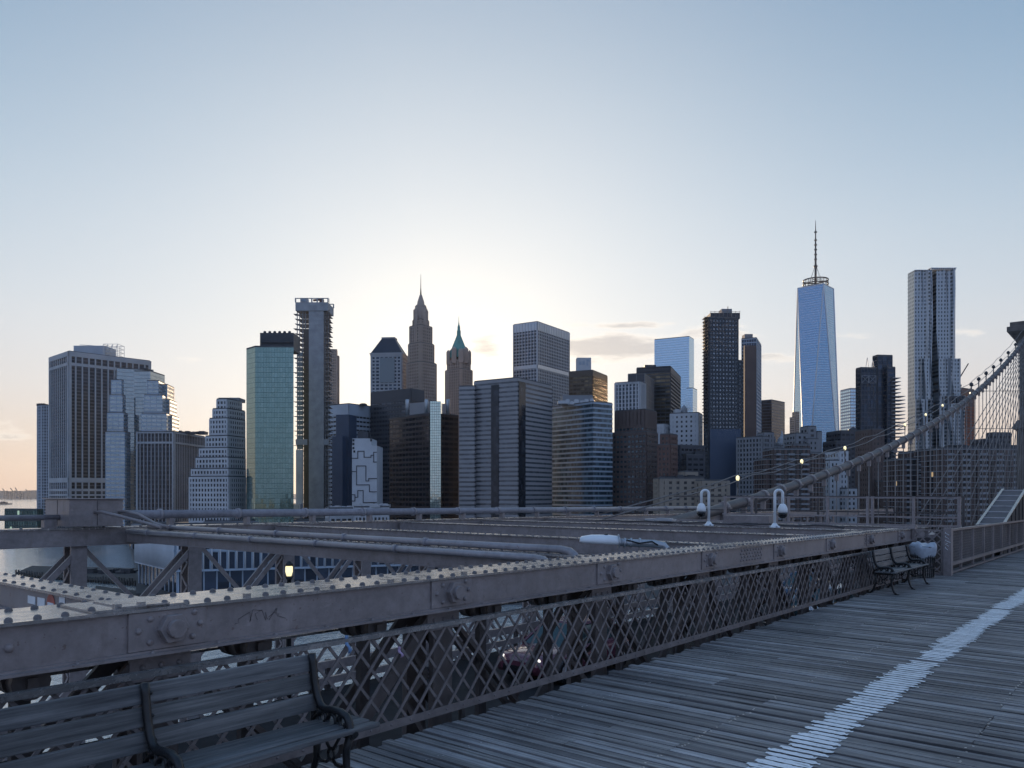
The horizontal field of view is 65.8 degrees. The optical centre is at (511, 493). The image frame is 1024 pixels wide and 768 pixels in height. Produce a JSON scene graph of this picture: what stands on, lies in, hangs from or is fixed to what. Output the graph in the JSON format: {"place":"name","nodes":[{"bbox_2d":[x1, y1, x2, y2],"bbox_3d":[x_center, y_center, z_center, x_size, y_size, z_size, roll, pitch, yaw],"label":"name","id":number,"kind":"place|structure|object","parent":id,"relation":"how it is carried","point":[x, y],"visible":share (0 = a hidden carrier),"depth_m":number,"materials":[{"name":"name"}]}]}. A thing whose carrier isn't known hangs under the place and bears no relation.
{"place":"outdoors","nodes":[
{"label":"outdoors","id":0,"kind":"place"},
{"bbox_2d":[36,403,48,514],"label":"slim tower","id":1,"kind":"structure","parent":0,"point":[42,450],"depth_m":1000.20,"materials":[{"name":"blue glass"}]},
{"bbox_2d":[49,344,150,527],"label":"ribbed tower","id":2,"kind":"structure","parent":0,"point":[80,377],"depth_m":897.62,"materials":[{"name":"grey metal"}]},
{"bbox_2d":[105,367,178,525],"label":"stepped glass tower","id":3,"kind":"structure","parent":0,"point":[142,399],"depth_m":777.15,"materials":[{"name":"glass"}]},
{"bbox_2d":[0,490,303,498],"bbox_3d":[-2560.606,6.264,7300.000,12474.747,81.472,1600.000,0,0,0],"label":"hills","id":4,"kind":"structure","parent":0,"point":[33,493],"depth_m":6752.67,"materials":[{"name":"grey"}]},
{"bbox_2d":[293,298,333,517],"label":"unfinished tower","id":5,"kind":"structure","parent":0,"point":[316,336],"depth_m":630.42,"materials":[{"name":"concrete"}]},
{"bbox_2d":[330,349,339,404],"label":"tan tower","id":6,"kind":"structure","parent":0,"point":[335,377],"depth_m":1004.12,"materials":[{"name":"stone"}]},
{"bbox_2d":[0,499,687,751],"bbox_3d":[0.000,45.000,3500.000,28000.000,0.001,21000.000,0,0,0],"label":"water","id":7,"kind":"structure","parent":0,"point":[111,556],"depth_m":463.46,"materials":[{"name":"grey liquid"}]},
{"bbox_2d":[15,566,137,585],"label":"timber pier","id":8,"kind":"structure","parent":7,"relation":"in","point":[123,576],"depth_m":422.53,"materials":[{"name":"wood"}]},
{"bbox_2d":[95,586,135,595],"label":"floating dock","id":9,"kind":"object","parent":7,"relation":"on","point":[133,592],"visible":0.14,"depth_m":357.60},
{"bbox_2d":[1007,321,1023,488],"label":"bridge tower","id":10,"kind":"structure","parent":7,"relation":"in","point":[1014,329],"depth_m":134.04,"materials":[{"name":"stone"}]},
{"bbox_2d":[592,330,1022,515],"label":"hand rope","id":11,"kind":"object","parent":10,"relation":"attached to","point":[790,461],"visible":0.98,"depth_m":47.26,"materials":[{"name":"metal"}]},
{"bbox_2d":[602,337,1023,518],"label":"hand rope","id":12,"kind":"object","parent":10,"relation":"attached to","point":[781,469],"visible":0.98,"depth_m":44.01,"materials":[{"name":"metal"}]},
{"bbox_2d":[668,338,1023,519],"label":"suspension cable","id":13,"kind":"object","parent":10,"relation":"attached to","point":[796,485],"visible":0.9,"depth_m":56.53,"materials":[{"name":"metal"}]},
{"bbox_2d":[887,457,887,495],"bbox_3d":[30.714,1.883,64.843,0.086,10.029,0.082,0,0,39],"label":"hanger rope","id":14,"kind":"object","parent":13,"relation":"hanging from","point":[887,476],"visible":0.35,"depth_m":64.83,"materials":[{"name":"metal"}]},
{"bbox_2d":[0,508,892,761],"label":"truss","id":15,"kind":"object","parent":14,"relation":"hanging from","point":[71,562],"visible":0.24,"depth_m":18.80,"materials":[{"name":"metal"}]},
{"bbox_2d":[0,515,60,527],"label":"conduit pipe","id":16,"kind":"object","parent":15,"relation":"on","point":[48,521],"visible":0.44,"depth_m":16.28,"materials":[{"name":"metal"}]},
{"bbox_2d":[42,498,125,526],"bbox_3d":[-9.250,0.396,17.124,1.330,0.595,1.190,0,0,39],"label":"steel box","id":17,"kind":"object","parent":15,"relation":"on","point":[74,512],"visible":0.93,"depth_m":16.66,"materials":[{"name":"paint"}]},
{"bbox_2d":[93,510,161,528],"bbox_3d":[-7.993,0.535,16.457,1.778,0.369,0.245,0,0,14],"label":"pipe elbow","id":18,"kind":"object","parent":17,"relation":"attached to","point":[128,518],"visible":1,"depth_m":16.41,"materials":[{"name":"grey metal"}]},
{"bbox_2d":[118,510,168,528],"bbox_3d":[-7.781,0.538,16.709,1.681,0.367,0.110,0,0,30],"label":"pipe elbow","id":19,"kind":"object","parent":17,"relation":"attached to","point":[142,517],"visible":0.9,"depth_m":16.72,"materials":[{"name":"grey metal"}]},
{"bbox_2d":[123,506,706,524],"bbox_3d":[1.415,0.672,29.883,0.269,0.387,32.050,0,0,39],"label":"conduit pipe","id":20,"kind":"object","parent":15,"relation":"on","point":[169,516],"visible":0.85,"depth_m":23.00,"materials":[{"name":"metal"}]},
{"bbox_2d":[966,406,966,526],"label":"hanger rope","id":21,"kind":"object","parent":13,"relation":"hanging from","point":[966,466],"visible":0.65,"depth_m":90.95,"materials":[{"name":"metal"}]},
{"bbox_2d":[982,392,982,514],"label":"hanger rope","id":22,"kind":"object","parent":13,"relation":"hanging from","point":[982,453],"visible":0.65,"depth_m":99.00,"materials":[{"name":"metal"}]},
{"bbox_2d":[1010,363,1010,488],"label":"hanger rope","id":23,"kind":"object","parent":13,"relation":"hanging from","point":[1010,425],"visible":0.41,"depth_m":117.11,"materials":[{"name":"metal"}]},
{"bbox_2d":[1013,360,1013,488],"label":"hanger rope","id":24,"kind":"object","parent":13,"relation":"hanging from","point":[1013,424],"visible":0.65,"depth_m":119.09,"materials":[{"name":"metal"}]},
{"bbox_2d":[1020,350,1020,488],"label":"hanger rope","id":25,"kind":"object","parent":13,"relation":"hanging from","point":[1020,419],"visible":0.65,"depth_m":125.13,"materials":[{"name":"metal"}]},
{"bbox_2d":[915,347,1022,522],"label":"stay rope","id":26,"kind":"object","parent":10,"relation":"attached to","point":[963,443],"depth_m":89.92,"materials":[{"name":"metal"}]},
{"bbox_2d":[927,347,1023,524],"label":"stay rope","id":27,"kind":"object","parent":10,"relation":"attached to","point":[972,441],"visible":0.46,"depth_m":94.36,"materials":[{"name":"metal"}]},
{"bbox_2d":[937,348,1023,529],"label":"stay rope","id":28,"kind":"object","parent":10,"relation":"attached to","point":[978,443],"visible":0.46,"depth_m":97.31,"materials":[{"name":"metal"}]},
{"bbox_2d":[370,337,407,405],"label":"hip roofed tower","id":29,"kind":"structure","parent":0,"point":[388,359],"depth_m":901.72,"materials":[{"name":"grey glass"}]},
{"bbox_2d":[371,388,423,503],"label":"banded dark block","id":30,"kind":"structure","parent":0,"point":[386,406],"depth_m":706.86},
{"bbox_2d":[406,283,436,401],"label":"spired stone tower","id":31,"kind":"structure","parent":0,"point":[421,369],"depth_m":894.78,"materials":[{"name":"stone"}]},
{"bbox_2d":[445,322,472,415],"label":"green roofed tower","id":32,"kind":"structure","parent":0,"point":[458,372],"depth_m":1051.41,"materials":[{"name":"beige stone"}]},
{"bbox_2d":[0,558,932,767],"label":"road","id":33,"kind":"structure","parent":0,"point":[389,714],"depth_m":20.24,"materials":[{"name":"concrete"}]},
{"bbox_2d":[285,561,292,697],"bbox_3d":[-5.348,3.357,18.990,0.203,3.481,0.210,0,0,17],"label":"road lamp","id":34,"kind":"object","parent":33,"relation":"on","point":[289,569],"visible":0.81,"depth_m":18.93,"materials":[{"name":"black metal"}]},
{"bbox_2d":[0,552,909,732],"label":"road barrier","id":35,"kind":"object","parent":33,"relation":"on","point":[327,664],"visible":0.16,"depth_m":25.50,"materials":[{"name":"metal"}]},
{"bbox_2d":[497,615,632,684],"bbox_3d":[1.635,4.419,23.070,2.140,1.475,4.715,0,0,39],"label":"car","id":36,"kind":"object","parent":33,"relation":"on","point":[516,663],"visible":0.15,"depth_m":22.06,"materials":[{"name":"black paint"}]},
{"bbox_2d":[780,570,818,602],"bbox_3d":[14.573,4.596,39.100,2.140,1.475,4.715,0,0,39],"label":"car","id":37,"kind":"object","parent":33,"relation":"on","point":[788,582],"visible":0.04,"depth_m":38.51,"materials":[{"name":"blue paint"}]},
{"bbox_2d":[791,583,854,605],"bbox_3d":[11.797,4.403,30.378,2.140,1.715,4.715,0,0,39],"label":"car","id":38,"kind":"object","parent":33,"relation":"on","point":[834,600],"visible":0.02,"depth_m":30.05,"materials":[{"name":"grey paint"}]},
{"bbox_2d":[128,503,871,606],"bbox_3d":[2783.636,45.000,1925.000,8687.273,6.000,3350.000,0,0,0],"label":"ground","id":39,"kind":"structure","parent":0,"point":[140,588],"depth_m":354.25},
{"bbox_2d":[4,508,43,528],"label":"ferry terminal","id":40,"kind":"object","parent":39,"relation":"on","point":[20,524],"visible":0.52,"depth_m":880.30,"materials":[{"name":"teal glass"}]},
{"bbox_2d":[136,430,207,521],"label":"striped office block","id":41,"kind":"structure","parent":39,"relation":"on","point":[165,462],"depth_m":640.88,"materials":[{"name":"grey metal"}]},
{"bbox_2d":[189,398,245,522],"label":"ziggurat tower","id":42,"kind":"structure","parent":39,"relation":"on","point":[217,479],"depth_m":590.45,"materials":[{"name":"grey stone"}]},
{"bbox_2d":[131,518,324,548],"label":"waterside shed","id":43,"kind":"structure","parent":39,"relation":"on","point":[225,521],"depth_m":571.13,"materials":[{"name":"grey metal"}]},
{"bbox_2d":[246,331,299,521],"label":"green glass tower","id":44,"kind":"structure","parent":39,"relation":"on","point":[270,422],"depth_m":565.66,"materials":[{"name":"teal glass"}]},
{"bbox_2d":[134,522,499,592],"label":"quayside pavilion","id":45,"kind":"structure","parent":39,"relation":"on","point":[238,567],"depth_m":341.29,"materials":[{"name":"blue glass"}]},
{"bbox_2d":[325,506,352,520],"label":"pale low block","id":46,"kind":"structure","parent":39,"relation":"on","point":[338,518],"depth_m":442.57,"materials":[{"name":"concrete"}]},
{"bbox_2d":[330,403,370,506],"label":"windowless block","id":47,"kind":"structure","parent":39,"relation":"on","point":[349,421],"depth_m":694.26,"materials":[{"name":"metal"}]},
{"bbox_2d":[351,431,382,505],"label":"panelled block","id":48,"kind":"structure","parent":39,"relation":"on","point":[367,469],"depth_m":560.00,"materials":[{"name":"white stone"}]},
{"bbox_2d":[353,503,390,520],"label":"arcaded low block","id":49,"kind":"structure","parent":39,"relation":"on","point":[374,517],"depth_m":432.51,"materials":[{"name":"white stone"}]},
{"bbox_2d":[389,399,458,519],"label":"black corner block","id":50,"kind":"structure","parent":39,"relation":"on","point":[424,454],"depth_m":612.65,"materials":[{"name":"black glass"}]},
{"bbox_2d":[653,471,729,521],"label":"flat roofed apartments","id":51,"kind":"structure","parent":39,"relation":"on","point":[681,481],"depth_m":459.65,"materials":[{"name":"brick"}]},
{"bbox_2d":[741,334,760,436],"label":"glass and brick tower","id":52,"kind":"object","parent":39,"relation":"on","point":[750,351],"visible":0.42,"depth_m":775.80,"materials":[{"name":"grey brick"}]},
{"bbox_2d":[783,426,821,451],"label":"slate block pair","id":53,"kind":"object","parent":39,"relation":"on","point":[811,436],"visible":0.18,"depth_m":605.78,"materials":[{"name":"grey concrete"}]},
{"bbox_2d":[823,427,856,486],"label":"black midrise","id":54,"kind":"structure","parent":39,"relation":"on","point":[838,438],"depth_m":641.05,"materials":[{"name":"brown concrete"}]},
{"bbox_2d":[855,428,883,554],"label":"brick midrise","id":55,"kind":"structure","parent":39,"relation":"on","point":[871,446],"depth_m":541.13,"materials":[{"name":"brown brick"}]},
{"bbox_2d":[883,451,920,556],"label":"brick apartment tower","id":56,"kind":"structure","parent":39,"relation":"on","point":[899,480],"depth_m":454.00,"materials":[{"name":"brown brick"}]},
{"bbox_2d":[914,444,1016,529],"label":"long brick apartments","id":57,"kind":"structure","parent":39,"relation":"on","point":[974,477],"depth_m":432.83,"materials":[{"name":"brown brick"}]},
{"bbox_2d":[459,377,551,517],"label":"broad granite tower","id":58,"kind":"structure","parent":0,"point":[505,442],"depth_m":584.88,"materials":[{"name":"grey stone"}]},
{"bbox_2d":[0,0,1023,493],"label":"sky","id":59,"kind":"structure","parent":0,"point":[615,176],"materials":[{"name":"blue"}]},
{"bbox_2d":[513,321,569,406],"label":"silver slab tower","id":60,"kind":"structure","parent":0,"point":[541,351],"depth_m":946.20,"materials":[{"name":"blue glass"}]},
{"bbox_2d":[552,395,612,515],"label":"striped glass block","id":61,"kind":"structure","parent":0,"point":[582,452],"depth_m":611.43,"materials":[{"name":"blue glass"}]},
{"bbox_2d":[569,358,607,401],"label":"bronze block","id":62,"kind":"structure","parent":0,"point":[584,379],"depth_m":829.60,"materials":[{"name":"brown glass"}]},
{"bbox_2d":[614,381,645,431],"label":"white ribbed block","id":63,"kind":"structure","parent":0,"point":[628,395],"depth_m":765.62,"materials":[{"name":"blue concrete"}]},
{"bbox_2d":[612,409,657,514],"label":"brown grid block","id":64,"kind":"structure","parent":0,"point":[634,450],"depth_m":618.74,"materials":[{"name":"brick"}]},
{"bbox_2d":[628,373,653,409],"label":"blank grey slab","id":65,"kind":"structure","parent":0,"point":[647,380],"depth_m":813.52,"materials":[{"name":"stone"}]},
{"bbox_2d":[636,365,680,423],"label":"golden edged tower","id":66,"kind":"structure","parent":0,"point":[667,390],"depth_m":864.28,"materials":[{"name":"brown metal"}]},
{"bbox_2d":[657,433,677,477],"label":"brick stub tower","id":67,"kind":"structure","parent":0,"point":[667,455],"depth_m":560.09,"materials":[{"name":"brown brick"}]},
{"bbox_2d":[654,336,696,411],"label":"pale blue tower","id":68,"kind":"structure","parent":0,"point":[676,354],"depth_m":1357.92,"materials":[{"name":"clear glass"}]},
{"bbox_2d":[657,405,702,444],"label":"white stone block","id":69,"kind":"structure","parent":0,"point":[685,426],"depth_m":705.28,"materials":[{"name":"stone"}]},
{"bbox_2d":[678,444,704,478],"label":"dark low block","id":70,"kind":"structure","parent":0,"point":[691,457],"depth_m":576.46,"materials":[{"name":"grey concrete"}]},
{"bbox_2d":[702,306,742,511],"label":"gridded tower","id":71,"kind":"structure","parent":0,"point":[722,399],"depth_m":680.81,"materials":[{"name":"concrete"}]},
{"bbox_2d":[736,431,782,511],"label":"ornate crown block","id":72,"kind":"structure","parent":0,"point":[750,449],"depth_m":649.10,"materials":[{"name":"grey stone"}]},
{"bbox_2d":[761,399,784,441],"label":"skyscraper","id":73,"kind":"structure","parent":0,"point":[772,415],"depth_m":1008.05,"materials":[{"name":"grey concrete"}]},
{"bbox_2d":[753,443,825,523],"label":"brick apartment slab","id":74,"kind":"structure","parent":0,"point":[773,457],"depth_m":480.00,"materials":[{"name":"brown brick"}]},
{"bbox_2d":[790,411,798,432],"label":"tan tower","id":75,"kind":"structure","parent":0,"point":[794,423],"depth_m":1254.47,"materials":[{"name":"beige concrete"}]},
{"bbox_2d":[793,220,838,451],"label":"tapering glass tower","id":76,"kind":"structure","parent":0,"point":[815,401],"depth_m":1414.95,"materials":[{"name":"glass"}]},
{"bbox_2d":[825,450,856,556],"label":"white stepped block","id":77,"kind":"structure","parent":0,"point":[837,458],"depth_m":516.22,"materials":[{"name":"stone"}]},
{"bbox_2d":[840,388,855,429],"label":"white tower","id":78,"kind":"structure","parent":0,"point":[847,408],"depth_m":1308.02,"materials":[{"name":"blue glass"}]},
{"bbox_2d":[856,355,904,458],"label":"dark residential tower","id":79,"kind":"structure","parent":0,"point":[876,389],"depth_m":652.00,"materials":[{"name":"black glass"}]},
{"bbox_2d":[908,268,964,450],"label":"rippled steel tower","id":80,"kind":"structure","parent":0,"point":[934,371],"depth_m":713.71,"materials":[{"name":"metal"}]},
{"bbox_2d":[961,363,974,444],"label":"orange unfinished tower","id":81,"kind":"structure","parent":0,"point":[970,415],"depth_m":911.64,"materials":[{"name":"beige"}]},
{"bbox_2d":[969,432,1011,445],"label":"grey box block","id":82,"kind":"structure","parent":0,"point":[975,442],"depth_m":600.85,"materials":[{"name":"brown concrete"}]},
{"bbox_3d":[8.915,2.561,18.539,0.800,0.820,52.000,0,0,39],"label":"deck stringer","id":83,"kind":"object","parent":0,"visible":0},
{"bbox_2d":[0,526,915,767],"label":"truss","id":84,"kind":"object","parent":83,"relation":"attached to","point":[40,646],"visible":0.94,"depth_m":6.74,"materials":[{"name":"metal"}]},
{"bbox_2d":[0,572,139,608],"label":"cross beam","id":85,"kind":"structure","parent":84,"relation":"attached to","point":[16,591],"depth_m":6.15,"materials":[{"name":"metal"}]},
{"bbox_2d":[125,528,583,567],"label":"cross beam","id":86,"kind":"structure","parent":84,"relation":"attached to","point":[429,560],"depth_m":12.69,"materials":[{"name":"metal"}]},
{"bbox_2d":[125,529,547,560],"bbox_3d":[-3.919,0.965,13.360,11.566,0.422,0.318,0,0,39],"label":"conduit pipe","id":87,"kind":"object","parent":86,"relation":"on","point":[450,552],"visible":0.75,"depth_m":12.15,"materials":[{"name":"grey metal"}]},
{"bbox_2d":[146,525,578,554],"bbox_3d":[-3.529,0.913,13.501,11.390,0.527,0.272,0,0,39],"label":"conduit pipe","id":88,"kind":"object","parent":86,"relation":"on","point":[484,545],"visible":0.8,"depth_m":12.15,"materials":[{"name":"grey metal"}]},
{"bbox_2d":[274,525,717,554],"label":"cross beam","id":89,"kind":"structure","parent":84,"relation":"attached to","point":[576,545],"depth_m":15.62,"materials":[{"name":"metal"}]},
{"bbox_2d":[579,533,668,548],"bbox_3d":[1.835,0.873,12.689,1.497,0.472,0.300,0,0,0],"label":"tarp","id":90,"kind":"object","parent":89,"relation":"on","point":[605,538],"visible":0.93,"depth_m":12.62,"materials":[{"name":"white plastic"}]},
{"bbox_2d":[399,522,810,542],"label":"cross beam","id":91,"kind":"structure","parent":84,"relation":"attached to","point":[685,536],"depth_m":19.10,"materials":[{"name":"metal"}]},
{"bbox_2d":[482,520,863,534],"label":"cross beam","id":92,"kind":"structure","parent":84,"relation":"attached to","point":[788,530],"depth_m":21.87,"materials":[{"name":"metal"}]},
{"bbox_2d":[697,489,713,525],"bbox_3d":[5.183,0.372,21.240,0.467,0.997,0.282,0,0,5],"label":"dome camera","id":93,"kind":"object","parent":92,"relation":"on","point":[701,509],"visible":1,"depth_m":21.20,"materials":[{"name":"white plastic"}]},
{"bbox_2d":[595,519,844,528],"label":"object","id":94,"kind":"structure","parent":92,"relation":"on","point":[743,524],"depth_m":21.07,"materials":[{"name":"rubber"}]},
{"bbox_2d":[723,515,777,526],"bbox_3d":[6.524,0.739,21.693,1.300,0.280,0.600,0,0,39],"label":"junction box","id":95,"kind":"object","parent":92,"relation":"on","point":[746,519],"visible":0.64,"depth_m":21.47,"materials":[{"name":"metal"}]},
{"bbox_2d":[769,489,787,527],"bbox_3d":[6.755,0.372,20.082,0.472,0.996,0.283,0,0,4],"label":"dome camera","id":96,"kind":"object","parent":92,"relation":"on","point":[782,510],"visible":1,"depth_m":20.06,"materials":[{"name":"white plastic"}]},
{"bbox_2d":[545,518,928,537],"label":"cross beam","id":97,"kind":"structure","parent":84,"relation":"attached to","point":[922,534],"depth_m":24.14,"materials":[{"name":"metal"}]},
{"bbox_2d":[917,531,935,542],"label":"work platform","id":98,"kind":"structure","parent":84,"relation":"attached to","point":[931,534],"depth_m":22.08,"materials":[{"name":"metal"}]},
{"bbox_2d":[622,496,960,527],"bbox_3d":[8.910,0.621,27.502,11.800,1.060,0.120,0,0,39],"label":"guard rail","id":99,"kind":"object","parent":98,"relation":"on","point":[913,517],"visible":0.66,"depth_m":25.59,"materials":[{"name":"metal"}]},
{"bbox_2d":[673,496,964,526],"bbox_3d":[11.021,0.671,30.038,10.835,1.175,0.070,0,0,39],"label":"guard rail","id":100,"kind":"object","parent":98,"relation":"on","point":[887,511],"visible":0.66,"depth_m":29.11,"materials":[{"name":"metal"}]},
{"bbox_2d":[0,544,918,767],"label":"lattice railing","id":101,"kind":"object","parent":83,"relation":"on","point":[45,692],"visible":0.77,"depth_m":7.20,"materials":[{"name":"metal"}]},
{"bbox_2d":[975,489,1023,553],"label":"staircase","id":102,"kind":"structure","parent":83,"relation":"on","point":[1006,505],"depth_m":28.29,"materials":[{"name":"metal"}]},
{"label":"boardwalk","id":103,"kind":"structure","parent":0,"visible":0},
{"bbox_2d":[301,550,1023,767],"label":"boardwalk","id":104,"kind":"structure","parent":103,"relation":"on","point":[740,700],"depth_m":7.02,"materials":[{"name":"grey wood"}]},
{"bbox_2d":[0,653,379,767],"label":"park bench","id":105,"kind":"object","parent":104,"relation":"on","point":[149,742],"visible":1,"depth_m":4.23,"materials":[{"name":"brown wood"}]},
{"bbox_2d":[746,589,1023,767],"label":"painted line","id":106,"kind":"object","parent":104,"relation":"on","point":[968,628],"visible":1,"depth_m":7.08,"materials":[{"name":"white paint"}]},
{"bbox_2d":[867,545,929,594],"bbox_3d":[8.009,1.536,16.329,0.570,0.837,2.780,0,0,39],"label":"park bench","id":107,"kind":"object","parent":104,"relation":"on","point":[903,564],"visible":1,"depth_m":16.20,"materials":[{"name":"black metal"}]},
{"bbox_2d":[908,541,936,577],"bbox_3d":[9.551,1.532,18.412,0.595,0.826,0.596,0,0,39],"label":"waste basket","id":108,"kind":"object","parent":104,"relation":"on","point":[920,550],"visible":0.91,"depth_m":18.21,"materials":[{"name":"white metal"}]},
{"bbox_2d":[912,520,1023,575],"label":"fence","id":109,"kind":"object","parent":104,"relation":"on","point":[947,555],"visible":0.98,"depth_m":21.48,"materials":[{"name":"metal"}]},
{"bbox_2d":[935,526,999,572],"bbox_3d":[14.753,1.969,24.749,0.020,1.950,13.600,0,0,39],"label":"backing sheet","id":110,"kind":"object","parent":103,"relation":"on","point":[937,539],"visible":0.21,"depth_m":22.49,"materials":[{"name":"black metal"}]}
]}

